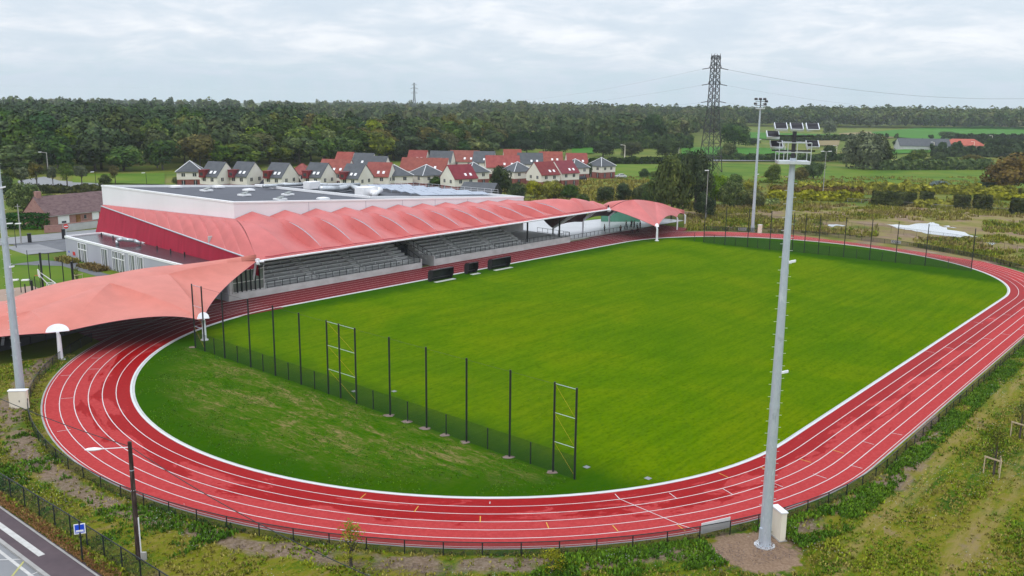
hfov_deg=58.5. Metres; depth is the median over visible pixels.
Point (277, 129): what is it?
woodland tree
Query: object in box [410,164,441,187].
house
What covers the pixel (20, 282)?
street lamp
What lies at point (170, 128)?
woodland tree
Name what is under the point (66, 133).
woodland tree
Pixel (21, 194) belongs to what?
tree
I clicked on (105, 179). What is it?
tree
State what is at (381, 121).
woodland tree
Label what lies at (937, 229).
tarpaulin
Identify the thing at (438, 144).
woodland tree
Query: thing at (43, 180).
road
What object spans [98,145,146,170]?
woodland tree
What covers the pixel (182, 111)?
woodland tree
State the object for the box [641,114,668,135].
tree
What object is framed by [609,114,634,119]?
tree
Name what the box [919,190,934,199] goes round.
hedge
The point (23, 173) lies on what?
tree
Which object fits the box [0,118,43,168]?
woodland tree
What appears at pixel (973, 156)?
tree
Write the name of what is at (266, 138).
woodland tree
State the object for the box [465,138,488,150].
woodland tree
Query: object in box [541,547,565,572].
sapling
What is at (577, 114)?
tree
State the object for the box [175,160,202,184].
house
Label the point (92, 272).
path
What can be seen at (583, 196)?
tree
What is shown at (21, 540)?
road marking
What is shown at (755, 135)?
field
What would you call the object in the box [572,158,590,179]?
house
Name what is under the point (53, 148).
woodland tree
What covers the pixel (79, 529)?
bus stop sign
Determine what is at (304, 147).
woodland tree
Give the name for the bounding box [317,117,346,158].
woodland tree
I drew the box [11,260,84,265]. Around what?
path
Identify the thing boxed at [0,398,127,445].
cable
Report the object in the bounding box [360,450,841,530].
track marks
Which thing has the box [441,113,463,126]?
woodland tree
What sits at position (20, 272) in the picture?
lawn
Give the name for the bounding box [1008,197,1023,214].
hedge
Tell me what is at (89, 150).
woodland tree
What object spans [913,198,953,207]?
hedge
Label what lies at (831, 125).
tree
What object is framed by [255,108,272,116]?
woodland tree
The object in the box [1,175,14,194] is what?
tree
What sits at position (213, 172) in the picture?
house
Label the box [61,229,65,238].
gate pillar
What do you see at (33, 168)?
tree
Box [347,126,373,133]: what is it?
woodland tree
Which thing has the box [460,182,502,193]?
house
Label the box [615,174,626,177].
parked car
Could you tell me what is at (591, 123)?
wood
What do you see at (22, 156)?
woodland tree
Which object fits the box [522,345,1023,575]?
undergrowth
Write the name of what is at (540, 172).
house
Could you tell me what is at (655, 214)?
wing canopy
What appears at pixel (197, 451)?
track kerb
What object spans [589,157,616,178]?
house
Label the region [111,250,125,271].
glazed door
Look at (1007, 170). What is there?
tree
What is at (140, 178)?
meadow
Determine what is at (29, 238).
gate pillar
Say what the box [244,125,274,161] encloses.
woodland tree
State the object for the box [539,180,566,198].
tree
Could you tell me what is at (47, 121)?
woodland tree
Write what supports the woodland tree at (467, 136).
on the ground at (40, 349)
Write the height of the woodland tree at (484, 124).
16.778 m
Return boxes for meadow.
[73,173,164,183]
[502,181,631,203]
[615,164,716,179]
[717,163,1023,187]
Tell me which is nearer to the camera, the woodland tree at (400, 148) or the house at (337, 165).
the house at (337, 165)
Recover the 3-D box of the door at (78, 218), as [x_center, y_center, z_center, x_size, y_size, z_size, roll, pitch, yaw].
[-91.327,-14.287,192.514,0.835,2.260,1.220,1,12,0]
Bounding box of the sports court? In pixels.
[0,286,37,300]
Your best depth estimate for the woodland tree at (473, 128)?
450.70 m
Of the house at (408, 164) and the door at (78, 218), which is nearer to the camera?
the door at (78, 218)
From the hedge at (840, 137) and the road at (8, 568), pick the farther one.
the hedge at (840, 137)
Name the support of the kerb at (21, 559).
on the road at (8, 568)
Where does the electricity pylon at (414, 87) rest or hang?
on the ground at (40, 349)
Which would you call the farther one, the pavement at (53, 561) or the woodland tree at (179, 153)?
the woodland tree at (179, 153)
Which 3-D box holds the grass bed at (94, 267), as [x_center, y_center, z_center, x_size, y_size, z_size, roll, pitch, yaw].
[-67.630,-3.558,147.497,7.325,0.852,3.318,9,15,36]
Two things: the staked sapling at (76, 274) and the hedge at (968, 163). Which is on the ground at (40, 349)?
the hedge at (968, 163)
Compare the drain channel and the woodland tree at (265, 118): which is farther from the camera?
the woodland tree at (265, 118)
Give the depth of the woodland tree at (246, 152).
341.93 m
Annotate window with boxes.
[58,215,69,224]
[92,212,98,219]
[101,248,108,266]
[128,254,135,270]
[136,256,143,268]
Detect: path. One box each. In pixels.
[9,244,61,254]
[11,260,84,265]
[61,264,108,275]
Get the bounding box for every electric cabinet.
[7,388,29,408]
[758,224,761,232]
[771,504,787,541]
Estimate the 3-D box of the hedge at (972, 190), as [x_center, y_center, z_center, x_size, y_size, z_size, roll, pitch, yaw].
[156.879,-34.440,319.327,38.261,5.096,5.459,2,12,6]
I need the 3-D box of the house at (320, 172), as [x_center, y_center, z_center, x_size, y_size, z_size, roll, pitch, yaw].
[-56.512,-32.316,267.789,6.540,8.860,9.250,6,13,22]
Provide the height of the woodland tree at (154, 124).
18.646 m
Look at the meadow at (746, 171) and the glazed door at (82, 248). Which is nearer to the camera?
the glazed door at (82, 248)
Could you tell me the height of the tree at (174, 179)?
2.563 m
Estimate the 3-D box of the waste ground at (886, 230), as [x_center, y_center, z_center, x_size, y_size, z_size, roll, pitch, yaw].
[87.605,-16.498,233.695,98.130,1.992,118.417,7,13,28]
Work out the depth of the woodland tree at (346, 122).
408.51 m
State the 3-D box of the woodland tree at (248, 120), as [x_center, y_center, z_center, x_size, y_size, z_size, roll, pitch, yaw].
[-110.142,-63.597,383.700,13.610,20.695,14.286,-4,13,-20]
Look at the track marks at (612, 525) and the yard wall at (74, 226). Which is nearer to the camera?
the track marks at (612, 525)
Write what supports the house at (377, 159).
on the ground at (40, 349)
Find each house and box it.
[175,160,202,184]
[198,161,231,184]
[228,161,263,184]
[263,162,298,183]
[294,163,306,181]
[302,162,336,182]
[320,159,353,182]
[335,152,354,158]
[339,163,373,184]
[352,153,375,163]
[365,156,389,164]
[367,162,394,184]
[392,164,413,185]
[400,157,449,171]
[407,150,428,157]
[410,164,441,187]
[429,150,455,164]
[439,164,478,189]
[450,150,476,163]
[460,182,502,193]
[470,162,490,182]
[472,151,495,167]
[484,155,519,178]
[501,161,528,184]
[503,149,521,154]
[517,153,542,167]
[525,161,560,184]
[539,151,562,161]
[553,160,579,185]
[565,153,587,163]
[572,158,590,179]
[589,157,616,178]
[894,138,950,149]
[950,139,983,147]
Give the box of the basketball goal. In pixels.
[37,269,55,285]
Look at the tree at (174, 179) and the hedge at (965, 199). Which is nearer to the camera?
the hedge at (965, 199)
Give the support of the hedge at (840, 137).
on the ground at (40, 349)
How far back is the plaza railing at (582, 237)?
198.08 m
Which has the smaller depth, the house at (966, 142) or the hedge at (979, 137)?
the house at (966, 142)
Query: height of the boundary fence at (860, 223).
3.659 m
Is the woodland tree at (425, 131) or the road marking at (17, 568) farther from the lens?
the woodland tree at (425, 131)
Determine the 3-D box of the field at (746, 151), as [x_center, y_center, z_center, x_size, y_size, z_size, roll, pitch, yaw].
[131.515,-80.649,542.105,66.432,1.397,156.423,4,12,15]
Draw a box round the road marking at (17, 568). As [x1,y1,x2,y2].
[11,561,23,575]
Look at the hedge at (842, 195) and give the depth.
285.33 m
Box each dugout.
[428,266,454,282]
[464,261,480,274]
[488,256,512,270]
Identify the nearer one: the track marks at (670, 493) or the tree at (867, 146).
the track marks at (670, 493)
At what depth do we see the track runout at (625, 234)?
203.64 m
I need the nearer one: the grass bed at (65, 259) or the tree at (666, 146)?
the grass bed at (65, 259)
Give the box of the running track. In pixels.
[43,231,1023,541]
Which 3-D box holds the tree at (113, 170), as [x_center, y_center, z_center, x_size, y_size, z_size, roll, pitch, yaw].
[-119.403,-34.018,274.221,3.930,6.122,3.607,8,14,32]
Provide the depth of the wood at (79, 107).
566.60 m
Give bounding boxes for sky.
[0,0,1023,108]
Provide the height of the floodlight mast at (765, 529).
28.251 m
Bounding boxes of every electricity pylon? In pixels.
[412,83,417,106]
[700,53,727,171]
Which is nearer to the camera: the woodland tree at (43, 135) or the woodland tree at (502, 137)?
the woodland tree at (43, 135)
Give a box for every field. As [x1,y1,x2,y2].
[572,148,592,152]
[682,147,790,154]
[750,132,838,139]
[818,140,839,144]
[839,131,893,137]
[872,126,1023,138]
[892,149,930,153]
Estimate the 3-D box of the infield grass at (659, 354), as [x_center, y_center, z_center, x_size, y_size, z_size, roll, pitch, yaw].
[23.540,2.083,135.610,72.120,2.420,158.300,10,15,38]
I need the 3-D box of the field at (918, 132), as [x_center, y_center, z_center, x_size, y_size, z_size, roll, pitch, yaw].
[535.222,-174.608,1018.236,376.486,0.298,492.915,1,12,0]
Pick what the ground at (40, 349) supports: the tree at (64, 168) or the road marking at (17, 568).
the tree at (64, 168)
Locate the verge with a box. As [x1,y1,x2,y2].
[0,338,1023,575]
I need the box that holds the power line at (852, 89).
[732,70,976,98]
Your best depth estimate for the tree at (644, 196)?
253.06 m
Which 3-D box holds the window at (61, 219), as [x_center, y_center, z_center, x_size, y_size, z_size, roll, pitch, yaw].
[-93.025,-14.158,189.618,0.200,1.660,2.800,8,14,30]
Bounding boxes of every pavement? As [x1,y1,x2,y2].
[0,237,61,244]
[0,506,101,575]
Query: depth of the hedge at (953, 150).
551.28 m
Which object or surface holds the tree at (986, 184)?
on the ground at (40, 349)
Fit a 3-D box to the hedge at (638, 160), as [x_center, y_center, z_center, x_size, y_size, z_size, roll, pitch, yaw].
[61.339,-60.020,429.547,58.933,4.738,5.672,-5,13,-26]
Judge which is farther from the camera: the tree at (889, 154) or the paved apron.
the tree at (889, 154)
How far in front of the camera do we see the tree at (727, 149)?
471.54 m
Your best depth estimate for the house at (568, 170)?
306.49 m
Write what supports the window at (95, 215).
in the cottage
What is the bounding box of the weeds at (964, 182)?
[616,175,1023,203]
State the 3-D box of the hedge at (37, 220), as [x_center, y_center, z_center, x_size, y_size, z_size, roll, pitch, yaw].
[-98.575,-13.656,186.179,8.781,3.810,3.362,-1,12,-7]
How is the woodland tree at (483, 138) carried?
on the ground at (40, 349)
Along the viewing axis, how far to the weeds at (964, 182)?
347.00 m
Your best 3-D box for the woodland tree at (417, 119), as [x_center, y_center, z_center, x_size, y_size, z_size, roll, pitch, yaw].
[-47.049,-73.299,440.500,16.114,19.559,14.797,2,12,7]
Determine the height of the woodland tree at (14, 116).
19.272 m
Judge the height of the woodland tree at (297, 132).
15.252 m
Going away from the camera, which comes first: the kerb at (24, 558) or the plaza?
the kerb at (24, 558)
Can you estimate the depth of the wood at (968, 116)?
1134.36 m
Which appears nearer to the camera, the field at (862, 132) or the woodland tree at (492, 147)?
the woodland tree at (492, 147)
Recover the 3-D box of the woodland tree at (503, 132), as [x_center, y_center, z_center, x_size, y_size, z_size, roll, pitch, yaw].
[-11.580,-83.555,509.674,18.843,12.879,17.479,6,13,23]
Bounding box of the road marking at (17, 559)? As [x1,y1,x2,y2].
[0,559,37,575]
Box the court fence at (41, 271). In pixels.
[24,250,73,292]
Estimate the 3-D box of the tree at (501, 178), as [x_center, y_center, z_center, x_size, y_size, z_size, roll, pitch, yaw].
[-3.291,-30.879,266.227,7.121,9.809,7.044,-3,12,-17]
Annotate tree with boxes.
[0,108,18,120]
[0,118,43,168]
[0,121,16,144]
[0,144,41,170]
[1,167,17,181]
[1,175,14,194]
[3,182,46,211]
[7,113,26,121]
[11,134,49,164]
[12,166,28,181]
[23,111,60,164]
[26,162,43,184]
[31,129,70,167]
[37,135,76,168]
[46,166,56,184]
[50,113,72,121]
[54,126,80,164]
[56,115,104,128]
[56,162,74,185]
[58,114,102,135]
[70,137,111,170]
[73,165,88,183]
[75,127,127,168]
[96,105,139,148]
[97,174,111,183]
[98,128,136,165]
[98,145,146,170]
[105,112,145,147]
[108,165,118,184]
[132,118,175,142]
[139,117,169,164]
[139,127,172,167]
[142,113,172,125]
[143,139,180,169]
[171,132,193,163]
[171,177,176,184]
[172,115,206,158]
[174,118,208,161]
[175,116,207,162]
[175,133,215,165]
[176,107,205,122]
[205,114,240,125]
[205,117,246,162]
[205,140,235,160]
[208,126,241,161]
[223,142,266,162]
[237,112,264,132]
[237,132,263,150]
[239,112,273,124]
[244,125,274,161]
[253,132,278,163]
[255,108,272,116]
[259,117,293,161]
[263,141,293,161]
[270,112,289,121]
[277,127,310,161]
[279,112,305,121]
[281,137,320,163]
[285,116,303,128]
[298,113,318,155]
[300,124,327,160]
[309,128,336,158]
[311,111,329,118]
[311,114,338,129]
[312,138,336,158]
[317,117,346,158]
[324,117,358,129]
[331,136,361,157]
[338,128,372,152]
[343,110,354,118]
[346,116,362,124]
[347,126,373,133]
[356,121,368,129]
[363,132,396,155]
[365,119,383,132]
[365,131,381,153]
[372,127,399,152]
[376,119,388,124]
[380,141,409,159]
[382,117,417,154]
[383,113,403,122]
[385,121,407,156]
[389,125,421,140]
[399,135,429,155]
[402,116,424,123]
[415,122,445,139]
[415,126,439,153]
[422,132,449,150]
[428,176,439,185]
[434,118,447,131]
[437,132,458,150]
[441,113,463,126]
[441,121,466,140]
[449,140,471,150]
[458,122,481,139]
[459,130,471,140]
[463,118,477,124]
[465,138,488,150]
[473,132,488,141]
[478,121,497,131]
[480,140,500,150]
[481,129,501,146]
[489,165,511,193]
[495,128,509,140]
[495,129,505,143]
[507,182,526,197]
[516,139,536,152]
[524,180,545,196]
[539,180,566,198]
[541,125,576,151]
[560,184,580,197]
[569,110,585,117]
[575,193,589,200]
[586,162,592,175]
[589,140,617,156]
[595,186,614,200]
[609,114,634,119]
[615,182,633,199]
[619,141,643,155]
[631,183,646,199]
[638,169,649,176]
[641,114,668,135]
[641,177,660,201]
[647,153,695,218]
[649,171,657,176]
[650,139,683,155]
[681,148,715,205]
[693,192,715,214]
[708,173,728,202]
[716,142,737,155]
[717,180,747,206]
[718,123,751,145]
[728,174,744,193]
[742,188,765,205]
[743,180,758,190]
[749,138,760,144]
[763,164,781,183]
[795,167,809,178]
[801,161,827,177]
[820,145,836,161]
[822,120,837,133]
[839,130,888,169]
[875,134,896,160]
[901,153,914,160]
[908,149,930,160]
[926,151,946,159]
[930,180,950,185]
[937,131,959,138]
[959,154,984,159]
[978,181,996,186]
[979,152,1023,185]
[985,137,1007,145]
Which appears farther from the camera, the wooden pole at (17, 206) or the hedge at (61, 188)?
the hedge at (61, 188)
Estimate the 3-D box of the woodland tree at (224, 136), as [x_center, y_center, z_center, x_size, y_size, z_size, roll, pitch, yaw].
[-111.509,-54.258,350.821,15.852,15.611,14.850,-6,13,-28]
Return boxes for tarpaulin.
[888,222,975,236]
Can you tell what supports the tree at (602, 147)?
on the ground at (40, 349)
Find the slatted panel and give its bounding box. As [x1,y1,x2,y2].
[701,517,729,525]
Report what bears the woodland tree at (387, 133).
on the ground at (40, 349)
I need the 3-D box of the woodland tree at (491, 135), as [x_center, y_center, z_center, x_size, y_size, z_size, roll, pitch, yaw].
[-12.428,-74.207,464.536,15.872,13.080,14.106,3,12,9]
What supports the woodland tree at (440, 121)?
on the ground at (40, 349)
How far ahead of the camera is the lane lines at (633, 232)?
203.18 m
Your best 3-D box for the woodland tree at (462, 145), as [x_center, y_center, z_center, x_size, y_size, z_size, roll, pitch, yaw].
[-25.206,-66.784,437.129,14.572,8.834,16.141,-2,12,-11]
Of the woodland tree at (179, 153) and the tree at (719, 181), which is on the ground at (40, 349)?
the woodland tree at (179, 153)
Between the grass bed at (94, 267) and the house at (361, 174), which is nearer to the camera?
the grass bed at (94, 267)
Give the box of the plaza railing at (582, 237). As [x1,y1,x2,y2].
[570,226,643,240]
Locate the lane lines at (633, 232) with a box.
[596,225,682,241]
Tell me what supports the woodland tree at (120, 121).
on the ground at (40, 349)
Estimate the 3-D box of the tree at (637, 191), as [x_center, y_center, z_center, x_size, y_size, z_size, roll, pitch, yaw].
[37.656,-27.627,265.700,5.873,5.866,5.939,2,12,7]
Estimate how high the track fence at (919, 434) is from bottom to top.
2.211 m
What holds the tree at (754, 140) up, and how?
on the ground at (40, 349)
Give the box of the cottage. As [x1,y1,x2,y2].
[22,191,102,227]
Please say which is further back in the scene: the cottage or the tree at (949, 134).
the tree at (949, 134)
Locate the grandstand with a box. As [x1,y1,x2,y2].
[208,218,569,301]
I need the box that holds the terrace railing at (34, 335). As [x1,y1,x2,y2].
[0,332,64,342]
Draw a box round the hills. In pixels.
[23,101,426,107]
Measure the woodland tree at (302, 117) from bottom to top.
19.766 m
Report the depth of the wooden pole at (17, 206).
168.04 m
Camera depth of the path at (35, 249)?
163.11 m
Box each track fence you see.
[27,333,887,555]
[706,226,1023,270]
[887,339,1023,467]
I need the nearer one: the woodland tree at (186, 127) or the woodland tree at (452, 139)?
the woodland tree at (186, 127)
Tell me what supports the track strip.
on the running track
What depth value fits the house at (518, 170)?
306.07 m
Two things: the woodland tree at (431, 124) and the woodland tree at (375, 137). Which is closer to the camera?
the woodland tree at (375, 137)
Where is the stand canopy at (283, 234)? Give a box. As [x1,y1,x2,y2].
[102,198,615,279]
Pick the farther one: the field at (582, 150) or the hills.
the hills
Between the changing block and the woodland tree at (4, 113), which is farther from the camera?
the woodland tree at (4, 113)
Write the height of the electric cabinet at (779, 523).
2.185 m
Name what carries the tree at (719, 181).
on the waste ground at (886, 230)
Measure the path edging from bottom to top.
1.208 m
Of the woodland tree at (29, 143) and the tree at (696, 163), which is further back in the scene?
the woodland tree at (29, 143)
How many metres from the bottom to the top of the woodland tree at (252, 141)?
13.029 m
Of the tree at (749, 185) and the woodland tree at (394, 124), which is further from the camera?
the woodland tree at (394, 124)
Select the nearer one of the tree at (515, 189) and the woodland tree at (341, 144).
the tree at (515, 189)
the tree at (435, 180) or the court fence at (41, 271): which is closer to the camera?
the court fence at (41, 271)
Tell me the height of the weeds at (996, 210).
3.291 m
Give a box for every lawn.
[0,247,46,264]
[0,258,119,289]
[584,213,600,220]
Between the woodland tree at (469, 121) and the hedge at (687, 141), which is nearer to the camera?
the woodland tree at (469, 121)
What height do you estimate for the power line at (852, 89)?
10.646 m
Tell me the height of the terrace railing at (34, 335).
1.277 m
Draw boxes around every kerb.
[0,538,49,575]
[0,542,43,575]
[41,231,1023,479]
[130,236,1009,498]
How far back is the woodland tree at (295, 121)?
393.03 m
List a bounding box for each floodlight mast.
[0,172,24,388]
[751,98,767,227]
[754,122,819,550]
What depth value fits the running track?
73.92 m
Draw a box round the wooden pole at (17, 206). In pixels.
[15,204,21,243]
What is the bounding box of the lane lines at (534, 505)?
[44,231,1023,538]
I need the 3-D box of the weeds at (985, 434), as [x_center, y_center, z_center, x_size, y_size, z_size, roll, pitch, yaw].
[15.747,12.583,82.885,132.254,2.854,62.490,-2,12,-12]
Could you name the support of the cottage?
on the ground at (40, 349)
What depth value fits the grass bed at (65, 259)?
152.26 m
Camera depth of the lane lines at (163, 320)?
115.24 m
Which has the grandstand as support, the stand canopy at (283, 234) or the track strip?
the stand canopy at (283, 234)
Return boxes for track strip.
[232,242,570,301]
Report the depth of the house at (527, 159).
342.58 m
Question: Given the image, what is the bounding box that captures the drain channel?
[132,237,1008,496]
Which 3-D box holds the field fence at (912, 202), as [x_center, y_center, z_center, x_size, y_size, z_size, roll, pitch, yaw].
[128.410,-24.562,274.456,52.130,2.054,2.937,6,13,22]
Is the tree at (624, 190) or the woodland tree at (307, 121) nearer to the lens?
the tree at (624, 190)
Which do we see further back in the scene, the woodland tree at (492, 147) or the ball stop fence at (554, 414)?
the woodland tree at (492, 147)
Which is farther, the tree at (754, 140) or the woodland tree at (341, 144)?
the tree at (754, 140)
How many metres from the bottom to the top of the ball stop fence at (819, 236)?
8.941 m
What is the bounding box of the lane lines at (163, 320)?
[82,302,267,338]
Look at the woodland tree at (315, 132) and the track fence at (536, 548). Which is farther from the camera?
the woodland tree at (315, 132)
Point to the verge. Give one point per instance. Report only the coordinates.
(785, 566)
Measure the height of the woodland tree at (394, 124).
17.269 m
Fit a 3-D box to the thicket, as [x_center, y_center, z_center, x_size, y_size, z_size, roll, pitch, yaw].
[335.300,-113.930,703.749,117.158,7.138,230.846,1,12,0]
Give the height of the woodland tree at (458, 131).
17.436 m
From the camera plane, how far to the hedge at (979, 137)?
779.50 m
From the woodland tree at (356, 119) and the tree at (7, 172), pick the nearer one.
the tree at (7, 172)
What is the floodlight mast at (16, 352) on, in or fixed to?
on the ground at (40, 349)
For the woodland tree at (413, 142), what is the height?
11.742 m
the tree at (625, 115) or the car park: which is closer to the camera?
the car park
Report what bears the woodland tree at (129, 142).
on the ground at (40, 349)
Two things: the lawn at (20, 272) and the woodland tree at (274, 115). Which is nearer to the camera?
the lawn at (20, 272)
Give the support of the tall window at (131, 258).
in the changing block
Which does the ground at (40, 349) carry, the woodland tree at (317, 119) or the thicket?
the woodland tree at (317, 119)
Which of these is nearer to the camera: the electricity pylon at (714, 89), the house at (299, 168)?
the house at (299, 168)
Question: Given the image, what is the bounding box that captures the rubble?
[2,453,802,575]
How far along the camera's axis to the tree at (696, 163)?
248.96 m
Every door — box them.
[76,215,80,221]
[77,242,87,262]
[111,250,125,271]
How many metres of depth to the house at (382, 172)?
273.77 m
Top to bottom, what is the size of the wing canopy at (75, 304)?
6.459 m
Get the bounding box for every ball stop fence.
[191,284,577,479]
[694,205,975,270]
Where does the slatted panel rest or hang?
attached to the track fence at (536, 548)
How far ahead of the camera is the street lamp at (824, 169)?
293.36 m
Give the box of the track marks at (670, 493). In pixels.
[57,314,1019,527]
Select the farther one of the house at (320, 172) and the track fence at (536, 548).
the house at (320, 172)
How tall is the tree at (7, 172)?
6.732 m
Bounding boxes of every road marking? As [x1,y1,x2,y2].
[0,522,43,555]
[0,550,33,575]
[11,561,23,575]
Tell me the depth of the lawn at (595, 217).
227.29 m
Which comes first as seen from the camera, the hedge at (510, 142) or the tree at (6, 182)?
the tree at (6, 182)
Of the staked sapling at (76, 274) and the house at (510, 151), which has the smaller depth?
the staked sapling at (76, 274)
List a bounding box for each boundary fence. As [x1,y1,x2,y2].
[0,473,167,575]
[683,213,1020,246]
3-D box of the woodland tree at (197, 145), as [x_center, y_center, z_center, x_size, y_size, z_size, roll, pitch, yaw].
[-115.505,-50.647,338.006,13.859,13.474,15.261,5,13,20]
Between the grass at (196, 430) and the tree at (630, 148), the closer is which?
the grass at (196, 430)
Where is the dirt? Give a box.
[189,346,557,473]
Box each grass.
[132,237,1006,496]
[138,347,565,493]
[502,178,649,203]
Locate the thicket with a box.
[868,133,1020,148]
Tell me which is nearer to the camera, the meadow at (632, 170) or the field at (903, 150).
the meadow at (632, 170)
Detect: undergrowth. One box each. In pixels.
[0,431,238,558]
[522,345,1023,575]
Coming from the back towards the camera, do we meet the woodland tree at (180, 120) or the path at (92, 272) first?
the woodland tree at (180, 120)
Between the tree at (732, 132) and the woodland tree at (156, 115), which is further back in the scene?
the tree at (732, 132)
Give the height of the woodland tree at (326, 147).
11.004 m
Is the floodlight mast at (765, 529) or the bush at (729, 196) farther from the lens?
the bush at (729, 196)
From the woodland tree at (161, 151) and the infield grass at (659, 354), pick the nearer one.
the infield grass at (659, 354)
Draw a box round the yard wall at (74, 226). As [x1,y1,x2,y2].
[44,220,97,232]
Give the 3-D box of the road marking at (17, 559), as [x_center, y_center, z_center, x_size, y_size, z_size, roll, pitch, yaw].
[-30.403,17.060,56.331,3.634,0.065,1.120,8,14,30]
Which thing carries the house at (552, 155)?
on the ground at (40, 349)
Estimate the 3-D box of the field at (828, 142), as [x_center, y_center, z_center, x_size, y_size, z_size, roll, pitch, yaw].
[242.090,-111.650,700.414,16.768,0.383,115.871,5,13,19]
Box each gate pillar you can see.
[27,233,31,242]
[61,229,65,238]
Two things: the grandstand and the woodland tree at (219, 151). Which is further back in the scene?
the woodland tree at (219, 151)
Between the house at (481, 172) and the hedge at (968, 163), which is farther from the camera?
the hedge at (968, 163)
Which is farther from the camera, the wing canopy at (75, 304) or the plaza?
the plaza
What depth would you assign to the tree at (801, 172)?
356.87 m
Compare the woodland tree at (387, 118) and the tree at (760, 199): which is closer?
the tree at (760, 199)
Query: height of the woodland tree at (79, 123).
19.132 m
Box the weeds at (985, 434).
[0,353,1023,575]
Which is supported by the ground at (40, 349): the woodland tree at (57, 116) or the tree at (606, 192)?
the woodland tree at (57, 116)
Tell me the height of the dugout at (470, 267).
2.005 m
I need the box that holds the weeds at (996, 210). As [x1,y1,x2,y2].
[686,201,1023,264]
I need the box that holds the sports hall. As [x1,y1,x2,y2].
[96,181,523,275]
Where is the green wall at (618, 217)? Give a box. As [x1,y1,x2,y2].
[601,212,639,221]
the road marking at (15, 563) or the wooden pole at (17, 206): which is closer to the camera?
the road marking at (15, 563)
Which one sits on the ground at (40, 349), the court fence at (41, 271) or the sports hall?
the sports hall
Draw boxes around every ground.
[0,115,1023,372]
[682,204,1023,263]
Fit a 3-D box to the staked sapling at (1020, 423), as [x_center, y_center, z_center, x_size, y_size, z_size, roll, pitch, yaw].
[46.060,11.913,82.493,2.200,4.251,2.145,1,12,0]
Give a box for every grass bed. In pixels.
[54,255,79,263]
[76,261,109,271]
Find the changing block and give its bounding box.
[64,232,208,271]
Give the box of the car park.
[12,239,65,252]
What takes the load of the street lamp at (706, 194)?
on the waste ground at (886, 230)
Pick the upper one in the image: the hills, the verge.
the hills
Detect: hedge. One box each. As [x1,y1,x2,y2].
[5,212,50,229]
[34,182,101,193]
[498,129,583,148]
[583,132,693,148]
[588,156,685,163]
[676,153,886,160]
[735,197,779,205]
[767,189,863,201]
[770,184,863,193]
[779,133,866,141]
[794,179,910,190]
[871,190,903,205]
[873,157,994,169]
[903,182,1018,195]
[903,191,917,205]
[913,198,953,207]
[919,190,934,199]
[930,144,1023,157]
[954,133,1023,141]
[954,194,971,208]
[972,194,993,210]
[987,190,1023,200]
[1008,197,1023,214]
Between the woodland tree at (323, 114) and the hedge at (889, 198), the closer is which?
the hedge at (889, 198)
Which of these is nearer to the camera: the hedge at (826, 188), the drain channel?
the drain channel
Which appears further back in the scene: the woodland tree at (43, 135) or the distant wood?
the distant wood
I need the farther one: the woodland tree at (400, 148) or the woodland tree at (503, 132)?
the woodland tree at (503, 132)
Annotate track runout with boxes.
[78,299,282,341]
[588,225,685,241]
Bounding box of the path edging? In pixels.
[0,506,98,575]
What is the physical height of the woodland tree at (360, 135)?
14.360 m
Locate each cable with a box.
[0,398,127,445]
[131,447,369,575]
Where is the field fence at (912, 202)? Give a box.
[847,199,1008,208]
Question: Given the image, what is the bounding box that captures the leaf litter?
[0,492,121,575]
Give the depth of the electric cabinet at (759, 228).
210.41 m
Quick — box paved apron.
[0,321,119,350]
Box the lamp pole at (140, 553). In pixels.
[85,441,146,560]
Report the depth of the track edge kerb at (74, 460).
88.02 m
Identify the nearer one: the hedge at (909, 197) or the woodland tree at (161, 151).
the hedge at (909, 197)
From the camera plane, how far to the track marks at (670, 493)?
68.73 m
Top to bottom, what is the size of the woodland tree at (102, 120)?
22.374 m
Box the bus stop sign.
[73,520,85,563]
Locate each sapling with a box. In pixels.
[74,266,82,278]
[336,518,365,566]
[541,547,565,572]
[983,426,1007,477]
[1010,399,1023,438]
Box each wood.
[0,96,751,120]
[0,98,309,123]
[459,99,1023,127]
[478,106,747,136]
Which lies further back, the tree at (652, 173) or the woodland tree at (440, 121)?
the woodland tree at (440, 121)
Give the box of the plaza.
[523,219,683,238]
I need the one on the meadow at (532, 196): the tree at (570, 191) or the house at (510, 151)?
the tree at (570, 191)
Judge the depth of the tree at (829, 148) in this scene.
481.31 m
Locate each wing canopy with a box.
[0,254,255,359]
[587,200,685,240]
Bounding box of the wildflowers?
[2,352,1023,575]
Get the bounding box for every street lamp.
[13,279,28,291]
[705,170,708,218]
[821,151,831,190]
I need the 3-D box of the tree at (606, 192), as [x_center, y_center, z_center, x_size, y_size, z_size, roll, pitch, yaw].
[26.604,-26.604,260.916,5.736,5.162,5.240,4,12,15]
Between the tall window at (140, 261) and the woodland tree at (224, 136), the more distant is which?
the woodland tree at (224, 136)
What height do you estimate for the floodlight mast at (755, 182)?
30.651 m
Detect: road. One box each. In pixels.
[0,229,96,243]
[0,544,41,575]
[18,177,102,186]
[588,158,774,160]
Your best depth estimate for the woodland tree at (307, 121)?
414.59 m

